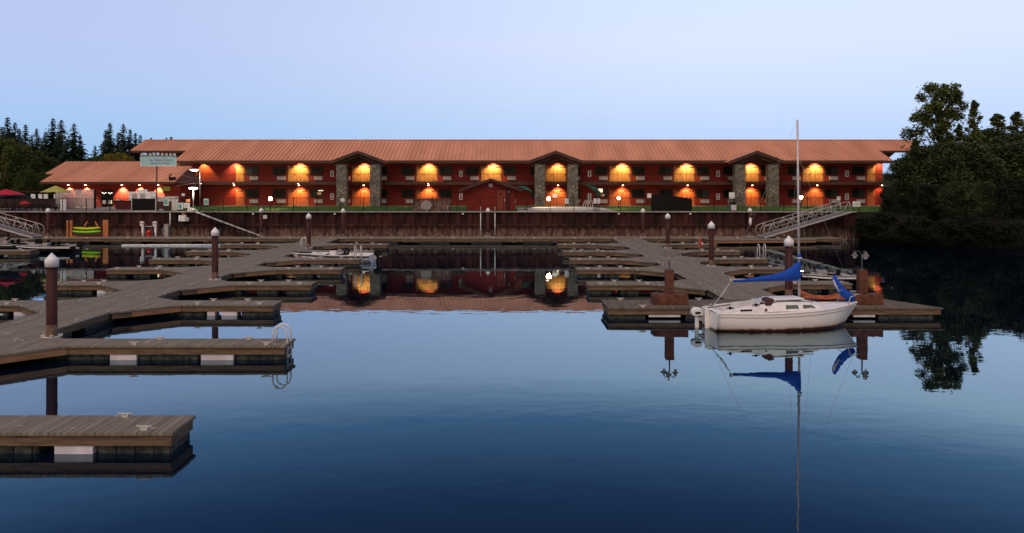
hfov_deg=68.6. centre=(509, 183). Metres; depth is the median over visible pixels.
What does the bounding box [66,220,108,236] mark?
kayak rack
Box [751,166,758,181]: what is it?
door
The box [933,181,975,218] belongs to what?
bush
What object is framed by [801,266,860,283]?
motorboat
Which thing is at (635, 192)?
window
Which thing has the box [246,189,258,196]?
window
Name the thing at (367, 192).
door
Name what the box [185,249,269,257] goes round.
finger dock
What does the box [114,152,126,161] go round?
tree
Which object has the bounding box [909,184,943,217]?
bush
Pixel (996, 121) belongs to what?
cottonwood tree
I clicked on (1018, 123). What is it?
cottonwood tree
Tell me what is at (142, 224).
fuel pump
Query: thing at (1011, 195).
willow tree
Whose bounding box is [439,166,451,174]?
window
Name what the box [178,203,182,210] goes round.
sign board
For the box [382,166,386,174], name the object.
window
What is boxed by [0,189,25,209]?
parasol
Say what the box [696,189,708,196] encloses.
window
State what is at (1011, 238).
bush
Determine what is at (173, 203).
sign board
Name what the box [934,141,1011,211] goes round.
willow tree
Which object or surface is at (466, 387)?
water
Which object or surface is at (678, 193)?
door
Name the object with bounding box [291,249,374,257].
finger dock
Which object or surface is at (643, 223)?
dock pile
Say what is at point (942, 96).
cottonwood tree
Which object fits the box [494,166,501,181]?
door
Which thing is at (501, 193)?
door
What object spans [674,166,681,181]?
door
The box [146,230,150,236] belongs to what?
fire box
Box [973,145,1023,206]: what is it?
willow tree
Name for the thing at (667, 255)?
dock lamp
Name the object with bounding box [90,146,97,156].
conifer tree
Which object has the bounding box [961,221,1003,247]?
bush
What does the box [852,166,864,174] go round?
window
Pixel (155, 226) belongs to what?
fuel pump
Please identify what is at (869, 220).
bush
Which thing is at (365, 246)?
finger dock
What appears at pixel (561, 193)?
door
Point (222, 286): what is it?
finger dock
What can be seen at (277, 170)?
window
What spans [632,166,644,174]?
window
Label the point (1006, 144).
willow tree
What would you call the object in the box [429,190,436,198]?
door
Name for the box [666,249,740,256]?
finger dock
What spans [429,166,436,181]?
door
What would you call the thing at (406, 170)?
window
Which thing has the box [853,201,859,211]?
sign board
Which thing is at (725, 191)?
window
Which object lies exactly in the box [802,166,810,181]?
door
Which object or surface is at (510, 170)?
window
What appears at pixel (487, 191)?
shed
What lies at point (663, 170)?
window
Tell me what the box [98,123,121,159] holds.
conifer tree
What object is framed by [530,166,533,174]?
window
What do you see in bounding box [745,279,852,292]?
finger dock
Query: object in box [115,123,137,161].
conifer tree
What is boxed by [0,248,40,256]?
finger dock
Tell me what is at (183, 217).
wall cabinet
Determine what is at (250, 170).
window
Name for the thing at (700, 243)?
pennant stick
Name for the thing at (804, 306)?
cabin window
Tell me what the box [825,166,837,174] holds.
window
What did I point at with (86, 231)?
kayak
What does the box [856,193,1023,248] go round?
ground
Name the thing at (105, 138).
conifer tree
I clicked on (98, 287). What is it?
finger dock
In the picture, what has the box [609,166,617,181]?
door
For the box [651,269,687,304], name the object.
mooring pillar
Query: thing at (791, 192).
window
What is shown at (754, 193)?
door
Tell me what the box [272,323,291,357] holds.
swim ladder
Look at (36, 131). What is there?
conifer tree
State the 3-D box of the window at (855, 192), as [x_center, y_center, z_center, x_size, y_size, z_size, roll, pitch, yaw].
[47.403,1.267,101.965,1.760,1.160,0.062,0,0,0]
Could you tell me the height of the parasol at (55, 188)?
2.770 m
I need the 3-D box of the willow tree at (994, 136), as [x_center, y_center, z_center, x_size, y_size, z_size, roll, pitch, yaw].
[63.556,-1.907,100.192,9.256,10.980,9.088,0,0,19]
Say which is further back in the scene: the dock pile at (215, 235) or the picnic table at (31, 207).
the picnic table at (31, 207)
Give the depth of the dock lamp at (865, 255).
34.49 m
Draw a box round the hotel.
[130,139,911,205]
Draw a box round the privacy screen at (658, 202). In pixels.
[651,194,691,209]
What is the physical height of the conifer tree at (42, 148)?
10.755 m
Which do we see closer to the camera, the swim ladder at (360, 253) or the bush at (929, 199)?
the swim ladder at (360, 253)
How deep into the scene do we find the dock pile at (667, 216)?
63.83 m
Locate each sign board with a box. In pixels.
[61,199,65,209]
[164,198,168,209]
[172,199,176,208]
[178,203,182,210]
[183,203,189,210]
[204,199,208,207]
[553,194,556,206]
[594,198,598,209]
[729,192,734,201]
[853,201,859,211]
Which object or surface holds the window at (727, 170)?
in the hotel
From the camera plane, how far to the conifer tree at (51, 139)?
139.61 m
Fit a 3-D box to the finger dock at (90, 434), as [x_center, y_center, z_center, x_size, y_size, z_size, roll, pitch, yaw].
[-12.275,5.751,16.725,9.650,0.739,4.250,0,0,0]
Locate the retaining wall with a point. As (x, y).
(502, 223)
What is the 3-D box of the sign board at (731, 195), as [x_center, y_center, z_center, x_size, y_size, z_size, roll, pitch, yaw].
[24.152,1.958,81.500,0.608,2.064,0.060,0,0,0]
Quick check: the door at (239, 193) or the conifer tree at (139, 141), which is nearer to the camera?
the door at (239, 193)
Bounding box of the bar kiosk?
[129,189,177,200]
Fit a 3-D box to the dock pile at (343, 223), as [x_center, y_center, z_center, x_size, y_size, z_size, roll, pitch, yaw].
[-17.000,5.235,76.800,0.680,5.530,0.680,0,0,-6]
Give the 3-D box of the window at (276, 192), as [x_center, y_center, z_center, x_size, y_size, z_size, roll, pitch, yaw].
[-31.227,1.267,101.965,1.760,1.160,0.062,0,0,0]
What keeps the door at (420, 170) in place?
in the hotel
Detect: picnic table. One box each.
[0,204,23,209]
[25,204,47,209]
[42,204,59,209]
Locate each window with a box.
[246,166,258,174]
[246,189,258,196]
[273,166,285,174]
[273,189,285,196]
[310,166,322,174]
[310,189,322,196]
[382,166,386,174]
[382,189,386,196]
[402,166,414,174]
[402,189,414,196]
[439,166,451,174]
[439,189,451,196]
[466,166,478,174]
[503,166,515,174]
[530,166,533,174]
[530,189,533,196]
[595,166,607,174]
[595,189,607,196]
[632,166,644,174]
[632,189,644,196]
[659,166,671,174]
[659,189,671,195]
[696,166,708,174]
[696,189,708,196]
[723,166,732,174]
[723,189,732,196]
[760,166,765,174]
[760,189,765,196]
[786,305,798,308]
[788,166,800,174]
[788,189,800,196]
[803,305,814,307]
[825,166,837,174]
[825,189,837,196]
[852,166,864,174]
[852,189,864,196]
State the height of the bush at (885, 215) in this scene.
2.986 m
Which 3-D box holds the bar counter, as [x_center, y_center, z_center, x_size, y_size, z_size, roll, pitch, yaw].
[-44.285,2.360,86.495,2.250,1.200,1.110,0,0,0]
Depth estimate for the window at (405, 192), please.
101.92 m
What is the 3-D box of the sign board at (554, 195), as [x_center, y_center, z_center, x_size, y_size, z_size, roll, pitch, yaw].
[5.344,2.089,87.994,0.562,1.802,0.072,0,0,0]
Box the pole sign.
[140,153,176,209]
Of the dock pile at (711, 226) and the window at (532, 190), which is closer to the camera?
the dock pile at (711, 226)
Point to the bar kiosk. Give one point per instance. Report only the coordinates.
(141, 194)
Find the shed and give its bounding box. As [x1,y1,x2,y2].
[459,178,521,209]
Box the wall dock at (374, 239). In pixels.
[0,236,841,242]
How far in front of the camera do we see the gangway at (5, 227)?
76.87 m
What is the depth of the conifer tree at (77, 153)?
137.68 m
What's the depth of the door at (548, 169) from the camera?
101.95 m
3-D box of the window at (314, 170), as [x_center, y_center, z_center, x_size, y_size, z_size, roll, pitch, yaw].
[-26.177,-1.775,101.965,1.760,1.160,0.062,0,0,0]
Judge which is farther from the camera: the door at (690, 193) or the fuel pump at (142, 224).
the door at (690, 193)
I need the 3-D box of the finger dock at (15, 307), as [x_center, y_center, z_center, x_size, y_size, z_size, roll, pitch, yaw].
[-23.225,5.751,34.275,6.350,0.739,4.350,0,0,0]
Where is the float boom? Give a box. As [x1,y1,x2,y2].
[121,244,219,245]
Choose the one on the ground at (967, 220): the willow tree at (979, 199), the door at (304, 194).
the willow tree at (979, 199)
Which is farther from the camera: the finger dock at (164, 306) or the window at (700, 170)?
the window at (700, 170)
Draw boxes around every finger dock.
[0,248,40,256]
[0,297,94,315]
[0,333,295,363]
[0,412,195,453]
[42,279,159,293]
[105,265,210,276]
[109,297,282,318]
[148,256,240,265]
[180,280,317,294]
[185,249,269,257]
[220,242,291,249]
[232,265,345,277]
[265,256,362,266]
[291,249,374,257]
[314,242,389,249]
[557,242,625,249]
[562,249,639,257]
[568,256,655,265]
[575,265,675,276]
[586,279,706,294]
[651,242,716,249]
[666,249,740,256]
[683,256,767,265]
[705,265,784,275]
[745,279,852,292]
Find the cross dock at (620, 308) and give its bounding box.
[601,298,942,318]
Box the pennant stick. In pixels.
[699,233,702,257]
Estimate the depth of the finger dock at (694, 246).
68.25 m
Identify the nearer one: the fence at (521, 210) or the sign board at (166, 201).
the fence at (521, 210)
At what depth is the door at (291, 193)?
101.94 m
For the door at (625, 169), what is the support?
in the hotel
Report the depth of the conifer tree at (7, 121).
149.91 m
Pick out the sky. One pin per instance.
(160, 69)
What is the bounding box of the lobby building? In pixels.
[40,161,199,206]
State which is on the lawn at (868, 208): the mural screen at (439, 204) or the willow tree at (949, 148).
the mural screen at (439, 204)
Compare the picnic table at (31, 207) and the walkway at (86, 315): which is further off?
the picnic table at (31, 207)
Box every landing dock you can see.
[0,238,37,241]
[703,238,816,242]
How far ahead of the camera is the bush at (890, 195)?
79.18 m
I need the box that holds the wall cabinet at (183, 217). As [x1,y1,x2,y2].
[178,213,189,220]
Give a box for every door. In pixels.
[101,190,106,205]
[108,190,112,205]
[236,166,243,181]
[236,190,243,204]
[288,166,295,181]
[288,190,295,204]
[300,166,308,181]
[300,190,308,204]
[352,166,359,181]
[352,190,359,204]
[365,166,369,181]
[365,190,369,204]
[416,166,424,181]
[416,190,424,198]
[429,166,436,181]
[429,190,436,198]
[481,166,488,180]
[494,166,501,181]
[497,189,505,209]
[545,166,552,181]
[545,190,552,204]
[558,166,565,181]
[558,190,565,204]
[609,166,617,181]
[609,190,617,204]
[622,166,629,181]
[622,190,629,204]
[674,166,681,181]
[674,190,681,196]
[687,166,694,181]
[687,190,694,204]
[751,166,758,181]
[751,190,758,204]
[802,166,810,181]
[802,190,810,204]
[815,166,822,181]
[815,190,822,204]
[867,166,874,181]
[867,190,874,204]
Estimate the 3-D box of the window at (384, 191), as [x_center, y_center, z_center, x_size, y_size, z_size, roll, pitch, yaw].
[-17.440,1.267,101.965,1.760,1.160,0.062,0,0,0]
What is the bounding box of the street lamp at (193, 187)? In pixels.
[189,186,197,208]
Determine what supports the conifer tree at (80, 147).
on the ground at (967, 220)
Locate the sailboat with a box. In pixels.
[690,120,860,330]
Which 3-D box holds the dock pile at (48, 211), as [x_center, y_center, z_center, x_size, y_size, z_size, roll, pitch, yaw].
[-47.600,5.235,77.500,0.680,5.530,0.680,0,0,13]
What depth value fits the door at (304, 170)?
101.95 m
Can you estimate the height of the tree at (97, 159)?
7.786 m
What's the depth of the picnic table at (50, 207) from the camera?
80.92 m
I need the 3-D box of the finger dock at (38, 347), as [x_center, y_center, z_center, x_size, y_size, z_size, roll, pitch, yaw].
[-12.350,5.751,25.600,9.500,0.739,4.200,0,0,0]
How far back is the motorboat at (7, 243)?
69.24 m
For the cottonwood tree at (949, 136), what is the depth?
83.79 m
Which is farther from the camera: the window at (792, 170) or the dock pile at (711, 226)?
the window at (792, 170)
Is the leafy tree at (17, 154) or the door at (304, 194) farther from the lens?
the leafy tree at (17, 154)
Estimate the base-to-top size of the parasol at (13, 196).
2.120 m
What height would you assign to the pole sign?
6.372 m
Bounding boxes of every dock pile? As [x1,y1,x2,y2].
[41,253,62,338]
[44,208,51,236]
[209,227,220,279]
[258,208,263,236]
[305,213,311,248]
[340,208,345,237]
[485,208,490,236]
[640,208,645,237]
[664,213,671,248]
[707,221,716,266]
[746,208,752,236]
[784,236,793,295]
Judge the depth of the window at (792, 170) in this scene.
101.92 m
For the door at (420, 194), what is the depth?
101.95 m
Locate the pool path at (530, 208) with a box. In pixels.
[517,208,609,209]
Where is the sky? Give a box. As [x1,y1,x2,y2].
[0,0,1023,173]
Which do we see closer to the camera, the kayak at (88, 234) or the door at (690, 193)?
the kayak at (88, 234)
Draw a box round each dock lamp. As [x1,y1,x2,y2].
[661,251,678,269]
[851,251,868,269]
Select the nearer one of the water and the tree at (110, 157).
the water
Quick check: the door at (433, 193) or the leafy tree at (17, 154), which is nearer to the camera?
the door at (433, 193)
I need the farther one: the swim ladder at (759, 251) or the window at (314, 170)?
the window at (314, 170)
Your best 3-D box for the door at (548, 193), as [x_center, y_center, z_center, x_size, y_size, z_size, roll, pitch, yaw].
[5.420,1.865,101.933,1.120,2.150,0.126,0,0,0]
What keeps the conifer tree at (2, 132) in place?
on the ground at (967, 220)
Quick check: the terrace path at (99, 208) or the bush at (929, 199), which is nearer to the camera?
the bush at (929, 199)
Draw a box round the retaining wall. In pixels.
[0,211,861,240]
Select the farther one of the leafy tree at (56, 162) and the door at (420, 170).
the leafy tree at (56, 162)
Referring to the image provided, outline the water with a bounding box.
[0,241,1023,532]
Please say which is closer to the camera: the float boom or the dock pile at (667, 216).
the dock pile at (667, 216)
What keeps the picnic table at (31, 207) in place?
on the terrace path at (99, 208)
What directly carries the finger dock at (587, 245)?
on the water
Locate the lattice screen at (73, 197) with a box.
[56,190,96,208]
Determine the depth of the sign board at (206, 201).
91.97 m
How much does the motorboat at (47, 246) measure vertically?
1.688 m
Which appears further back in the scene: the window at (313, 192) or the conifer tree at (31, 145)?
the conifer tree at (31, 145)
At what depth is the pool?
81.80 m
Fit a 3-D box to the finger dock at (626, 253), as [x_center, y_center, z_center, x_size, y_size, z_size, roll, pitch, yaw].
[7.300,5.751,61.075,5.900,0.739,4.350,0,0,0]
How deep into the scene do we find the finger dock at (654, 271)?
48.35 m
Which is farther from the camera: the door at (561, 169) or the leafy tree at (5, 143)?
the leafy tree at (5, 143)
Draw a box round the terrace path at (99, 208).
[0,207,115,209]
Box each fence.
[0,191,54,207]
[0,198,176,210]
[200,197,844,210]
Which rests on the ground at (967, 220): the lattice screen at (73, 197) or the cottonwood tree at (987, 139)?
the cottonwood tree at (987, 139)
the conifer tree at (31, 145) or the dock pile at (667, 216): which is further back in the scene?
the conifer tree at (31, 145)
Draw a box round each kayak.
[72,230,100,233]
[73,227,100,229]
[75,233,100,236]
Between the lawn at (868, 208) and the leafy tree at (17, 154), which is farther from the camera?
the leafy tree at (17, 154)
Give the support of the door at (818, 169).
in the hotel
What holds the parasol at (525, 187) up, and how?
on the pool path at (530, 208)
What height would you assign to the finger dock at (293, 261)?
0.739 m
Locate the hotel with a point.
(395, 172)
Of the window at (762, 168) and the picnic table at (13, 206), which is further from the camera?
the window at (762, 168)
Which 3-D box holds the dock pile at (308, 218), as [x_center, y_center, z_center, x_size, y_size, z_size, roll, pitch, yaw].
[-17.100,5.235,64.000,0.680,5.530,0.680,0,0,-18]
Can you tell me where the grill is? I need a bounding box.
[728,202,735,209]
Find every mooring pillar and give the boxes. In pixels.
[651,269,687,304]
[841,269,882,304]
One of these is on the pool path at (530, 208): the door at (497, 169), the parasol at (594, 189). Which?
the parasol at (594, 189)
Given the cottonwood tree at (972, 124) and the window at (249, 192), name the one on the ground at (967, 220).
the cottonwood tree at (972, 124)
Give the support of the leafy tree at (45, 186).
on the ground at (967, 220)
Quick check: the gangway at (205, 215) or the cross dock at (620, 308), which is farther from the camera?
the gangway at (205, 215)
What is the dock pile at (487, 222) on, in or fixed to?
in the water
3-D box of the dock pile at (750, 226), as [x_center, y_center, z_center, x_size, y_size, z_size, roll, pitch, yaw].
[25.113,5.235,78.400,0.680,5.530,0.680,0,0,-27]
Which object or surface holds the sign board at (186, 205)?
on the lawn at (868, 208)
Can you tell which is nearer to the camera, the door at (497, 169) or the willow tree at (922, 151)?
the willow tree at (922, 151)
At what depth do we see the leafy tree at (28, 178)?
101.41 m
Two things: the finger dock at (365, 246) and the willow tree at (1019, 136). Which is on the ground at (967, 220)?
the willow tree at (1019, 136)
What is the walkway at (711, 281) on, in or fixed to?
on the water
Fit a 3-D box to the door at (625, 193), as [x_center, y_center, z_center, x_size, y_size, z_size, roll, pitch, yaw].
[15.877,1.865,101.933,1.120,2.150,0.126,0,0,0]
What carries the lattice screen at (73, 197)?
on the terrace path at (99, 208)
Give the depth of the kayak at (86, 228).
77.40 m
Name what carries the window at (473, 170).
in the hotel
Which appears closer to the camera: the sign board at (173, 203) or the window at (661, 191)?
the sign board at (173, 203)
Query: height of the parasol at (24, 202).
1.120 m
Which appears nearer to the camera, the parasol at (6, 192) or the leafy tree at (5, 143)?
the parasol at (6, 192)
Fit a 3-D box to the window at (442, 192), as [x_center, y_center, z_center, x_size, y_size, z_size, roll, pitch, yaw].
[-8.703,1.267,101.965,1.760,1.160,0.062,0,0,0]
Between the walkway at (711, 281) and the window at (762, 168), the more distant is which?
the window at (762, 168)
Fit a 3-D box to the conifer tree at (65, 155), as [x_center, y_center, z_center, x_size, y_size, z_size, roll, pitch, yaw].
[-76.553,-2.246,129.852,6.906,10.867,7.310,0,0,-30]
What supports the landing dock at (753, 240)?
attached to the wall dock at (374, 239)
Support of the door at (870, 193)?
in the hotel
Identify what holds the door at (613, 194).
in the hotel
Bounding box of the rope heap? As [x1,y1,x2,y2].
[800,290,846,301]
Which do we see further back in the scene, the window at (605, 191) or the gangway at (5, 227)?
the window at (605, 191)
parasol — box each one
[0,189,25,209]
[0,195,31,208]
[18,200,30,209]
[41,185,69,208]
[516,186,530,209]
[585,184,602,209]
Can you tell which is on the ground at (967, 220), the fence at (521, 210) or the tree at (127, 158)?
the tree at (127, 158)
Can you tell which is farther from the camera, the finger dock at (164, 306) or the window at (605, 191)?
the window at (605, 191)
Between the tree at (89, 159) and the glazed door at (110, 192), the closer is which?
the glazed door at (110, 192)
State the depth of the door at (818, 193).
101.92 m
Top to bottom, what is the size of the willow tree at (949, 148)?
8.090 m
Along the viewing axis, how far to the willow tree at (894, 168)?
83.43 m
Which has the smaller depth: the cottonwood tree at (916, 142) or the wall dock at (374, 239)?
the wall dock at (374, 239)
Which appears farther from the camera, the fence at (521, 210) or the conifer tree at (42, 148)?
the conifer tree at (42, 148)
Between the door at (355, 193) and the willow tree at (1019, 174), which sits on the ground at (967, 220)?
the willow tree at (1019, 174)
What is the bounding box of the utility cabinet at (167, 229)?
[162,224,170,236]
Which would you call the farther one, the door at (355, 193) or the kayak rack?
the door at (355, 193)
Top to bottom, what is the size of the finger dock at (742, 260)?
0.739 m
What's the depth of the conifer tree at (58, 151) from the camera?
133.78 m
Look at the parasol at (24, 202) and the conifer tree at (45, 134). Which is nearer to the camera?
the parasol at (24, 202)
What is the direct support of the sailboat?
on the water
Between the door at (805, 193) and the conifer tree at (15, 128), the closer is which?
the door at (805, 193)
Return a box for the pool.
[531,207,593,209]
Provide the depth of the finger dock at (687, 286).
41.05 m
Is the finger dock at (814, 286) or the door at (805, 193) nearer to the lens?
the finger dock at (814, 286)
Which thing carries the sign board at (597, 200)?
on the pool path at (530, 208)
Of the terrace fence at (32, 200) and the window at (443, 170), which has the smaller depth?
the terrace fence at (32, 200)
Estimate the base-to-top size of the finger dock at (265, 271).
0.739 m
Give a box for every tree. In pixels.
[0,127,6,139]
[0,138,22,190]
[0,144,43,198]
[2,117,14,139]
[5,130,14,139]
[10,123,24,143]
[11,169,43,198]
[14,128,25,144]
[22,125,32,144]
[26,150,54,190]
[27,135,37,150]
[32,129,43,148]
[35,171,57,198]
[36,141,51,156]
[37,118,65,157]
[38,131,47,148]
[46,157,60,195]
[47,134,69,162]
[56,120,69,150]
[57,140,73,163]
[62,124,92,161]
[78,135,86,160]
[85,157,94,161]
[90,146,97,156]
[92,156,105,161]
[96,129,111,156]
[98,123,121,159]
[103,153,118,161]
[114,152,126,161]
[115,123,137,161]
[122,155,135,161]
[125,128,140,161]
[132,133,140,161]
[137,135,147,160]
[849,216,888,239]
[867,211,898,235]
[877,157,931,199]
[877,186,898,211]
[890,145,950,210]
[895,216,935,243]
[898,81,983,179]
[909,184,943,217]
[910,139,920,154]
[912,141,981,211]
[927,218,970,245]
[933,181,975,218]
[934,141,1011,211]
[942,132,955,142]
[953,125,965,146]
[960,100,985,145]
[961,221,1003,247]
[962,181,1003,219]
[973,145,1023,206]
[980,128,1016,145]
[983,113,1009,137]
[983,135,991,145]
[990,142,1023,185]
[991,178,1023,220]
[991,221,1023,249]
[997,131,1023,142]
[1000,139,1023,203]
[1007,111,1023,137]
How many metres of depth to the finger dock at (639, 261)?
54.55 m
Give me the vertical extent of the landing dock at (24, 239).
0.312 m
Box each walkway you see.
[0,238,338,346]
[611,238,776,299]
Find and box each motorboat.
[0,238,42,248]
[12,240,84,252]
[292,247,381,262]
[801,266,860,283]
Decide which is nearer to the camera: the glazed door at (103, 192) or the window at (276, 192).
the glazed door at (103, 192)
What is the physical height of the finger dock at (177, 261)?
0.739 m
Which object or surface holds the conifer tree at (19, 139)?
on the ground at (967, 220)
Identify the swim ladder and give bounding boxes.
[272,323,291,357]
[354,245,361,265]
[757,244,765,258]
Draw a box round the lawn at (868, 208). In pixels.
[182,206,912,211]
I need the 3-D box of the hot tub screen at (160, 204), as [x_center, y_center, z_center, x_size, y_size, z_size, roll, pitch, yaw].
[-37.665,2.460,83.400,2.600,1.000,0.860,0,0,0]
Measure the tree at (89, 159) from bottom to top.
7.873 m
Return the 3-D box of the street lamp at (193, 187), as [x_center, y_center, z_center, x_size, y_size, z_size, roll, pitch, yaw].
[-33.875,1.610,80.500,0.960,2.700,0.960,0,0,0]
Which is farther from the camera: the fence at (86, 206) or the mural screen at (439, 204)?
the mural screen at (439, 204)
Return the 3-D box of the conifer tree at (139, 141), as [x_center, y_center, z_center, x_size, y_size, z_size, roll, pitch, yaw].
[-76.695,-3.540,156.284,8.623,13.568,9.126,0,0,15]
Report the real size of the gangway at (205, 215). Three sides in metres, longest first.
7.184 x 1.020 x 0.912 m
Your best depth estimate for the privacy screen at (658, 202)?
82.00 m
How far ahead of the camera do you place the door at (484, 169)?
101.95 m
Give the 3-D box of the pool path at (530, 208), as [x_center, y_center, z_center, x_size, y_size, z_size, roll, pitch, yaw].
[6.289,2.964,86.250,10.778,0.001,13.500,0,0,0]
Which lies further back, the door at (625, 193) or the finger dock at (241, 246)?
the door at (625, 193)
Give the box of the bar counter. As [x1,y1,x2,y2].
[113,199,129,209]
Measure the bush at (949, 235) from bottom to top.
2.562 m
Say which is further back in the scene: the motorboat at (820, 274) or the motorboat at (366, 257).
the motorboat at (366, 257)
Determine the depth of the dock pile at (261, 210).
78.24 m
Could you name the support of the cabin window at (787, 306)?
in the sailboat
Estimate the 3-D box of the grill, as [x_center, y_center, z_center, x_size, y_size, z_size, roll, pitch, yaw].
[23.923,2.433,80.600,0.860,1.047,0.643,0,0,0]
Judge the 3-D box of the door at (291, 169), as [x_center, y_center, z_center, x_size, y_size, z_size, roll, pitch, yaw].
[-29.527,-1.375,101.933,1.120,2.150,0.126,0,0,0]
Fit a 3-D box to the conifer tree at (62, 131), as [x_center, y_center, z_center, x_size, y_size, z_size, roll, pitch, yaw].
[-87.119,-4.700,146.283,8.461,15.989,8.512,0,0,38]
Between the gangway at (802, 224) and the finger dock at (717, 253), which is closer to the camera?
the finger dock at (717, 253)
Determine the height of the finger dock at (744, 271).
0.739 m
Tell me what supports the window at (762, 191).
in the hotel
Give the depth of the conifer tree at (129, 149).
147.89 m
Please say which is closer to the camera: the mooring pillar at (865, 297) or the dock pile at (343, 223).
the mooring pillar at (865, 297)
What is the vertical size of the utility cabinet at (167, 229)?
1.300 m
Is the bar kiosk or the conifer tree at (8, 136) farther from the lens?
the conifer tree at (8, 136)
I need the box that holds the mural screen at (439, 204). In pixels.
[413,196,450,209]
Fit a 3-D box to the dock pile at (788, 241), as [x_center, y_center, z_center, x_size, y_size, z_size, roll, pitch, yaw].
[13.400,5.235,36.000,0.680,5.530,0.680,0,0,-25]
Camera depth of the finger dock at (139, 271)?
48.35 m
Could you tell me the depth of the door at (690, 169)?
101.95 m
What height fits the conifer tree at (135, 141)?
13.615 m
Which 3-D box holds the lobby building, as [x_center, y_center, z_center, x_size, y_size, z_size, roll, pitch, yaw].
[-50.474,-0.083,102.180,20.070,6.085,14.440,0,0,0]
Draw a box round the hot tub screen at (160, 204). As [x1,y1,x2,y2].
[158,201,183,210]
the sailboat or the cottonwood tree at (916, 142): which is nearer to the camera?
the sailboat
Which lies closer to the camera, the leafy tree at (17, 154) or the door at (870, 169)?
the door at (870, 169)
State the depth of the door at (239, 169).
101.95 m
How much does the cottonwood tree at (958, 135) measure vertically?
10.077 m
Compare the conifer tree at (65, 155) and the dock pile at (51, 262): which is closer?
the dock pile at (51, 262)
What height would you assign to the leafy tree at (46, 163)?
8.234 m
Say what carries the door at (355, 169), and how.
in the hotel
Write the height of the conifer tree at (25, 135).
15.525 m
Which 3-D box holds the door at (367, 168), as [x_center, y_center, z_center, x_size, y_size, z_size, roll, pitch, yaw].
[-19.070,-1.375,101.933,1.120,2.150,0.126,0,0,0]
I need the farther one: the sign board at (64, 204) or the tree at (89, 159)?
the tree at (89, 159)
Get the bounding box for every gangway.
[0,212,44,237]
[194,205,259,236]
[755,201,851,237]
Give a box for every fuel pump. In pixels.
[140,221,144,236]
[153,221,156,236]
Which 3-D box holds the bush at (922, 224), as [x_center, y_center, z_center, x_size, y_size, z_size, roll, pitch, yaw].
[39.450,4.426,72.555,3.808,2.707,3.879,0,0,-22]
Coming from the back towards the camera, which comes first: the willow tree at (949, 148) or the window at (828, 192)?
the window at (828, 192)

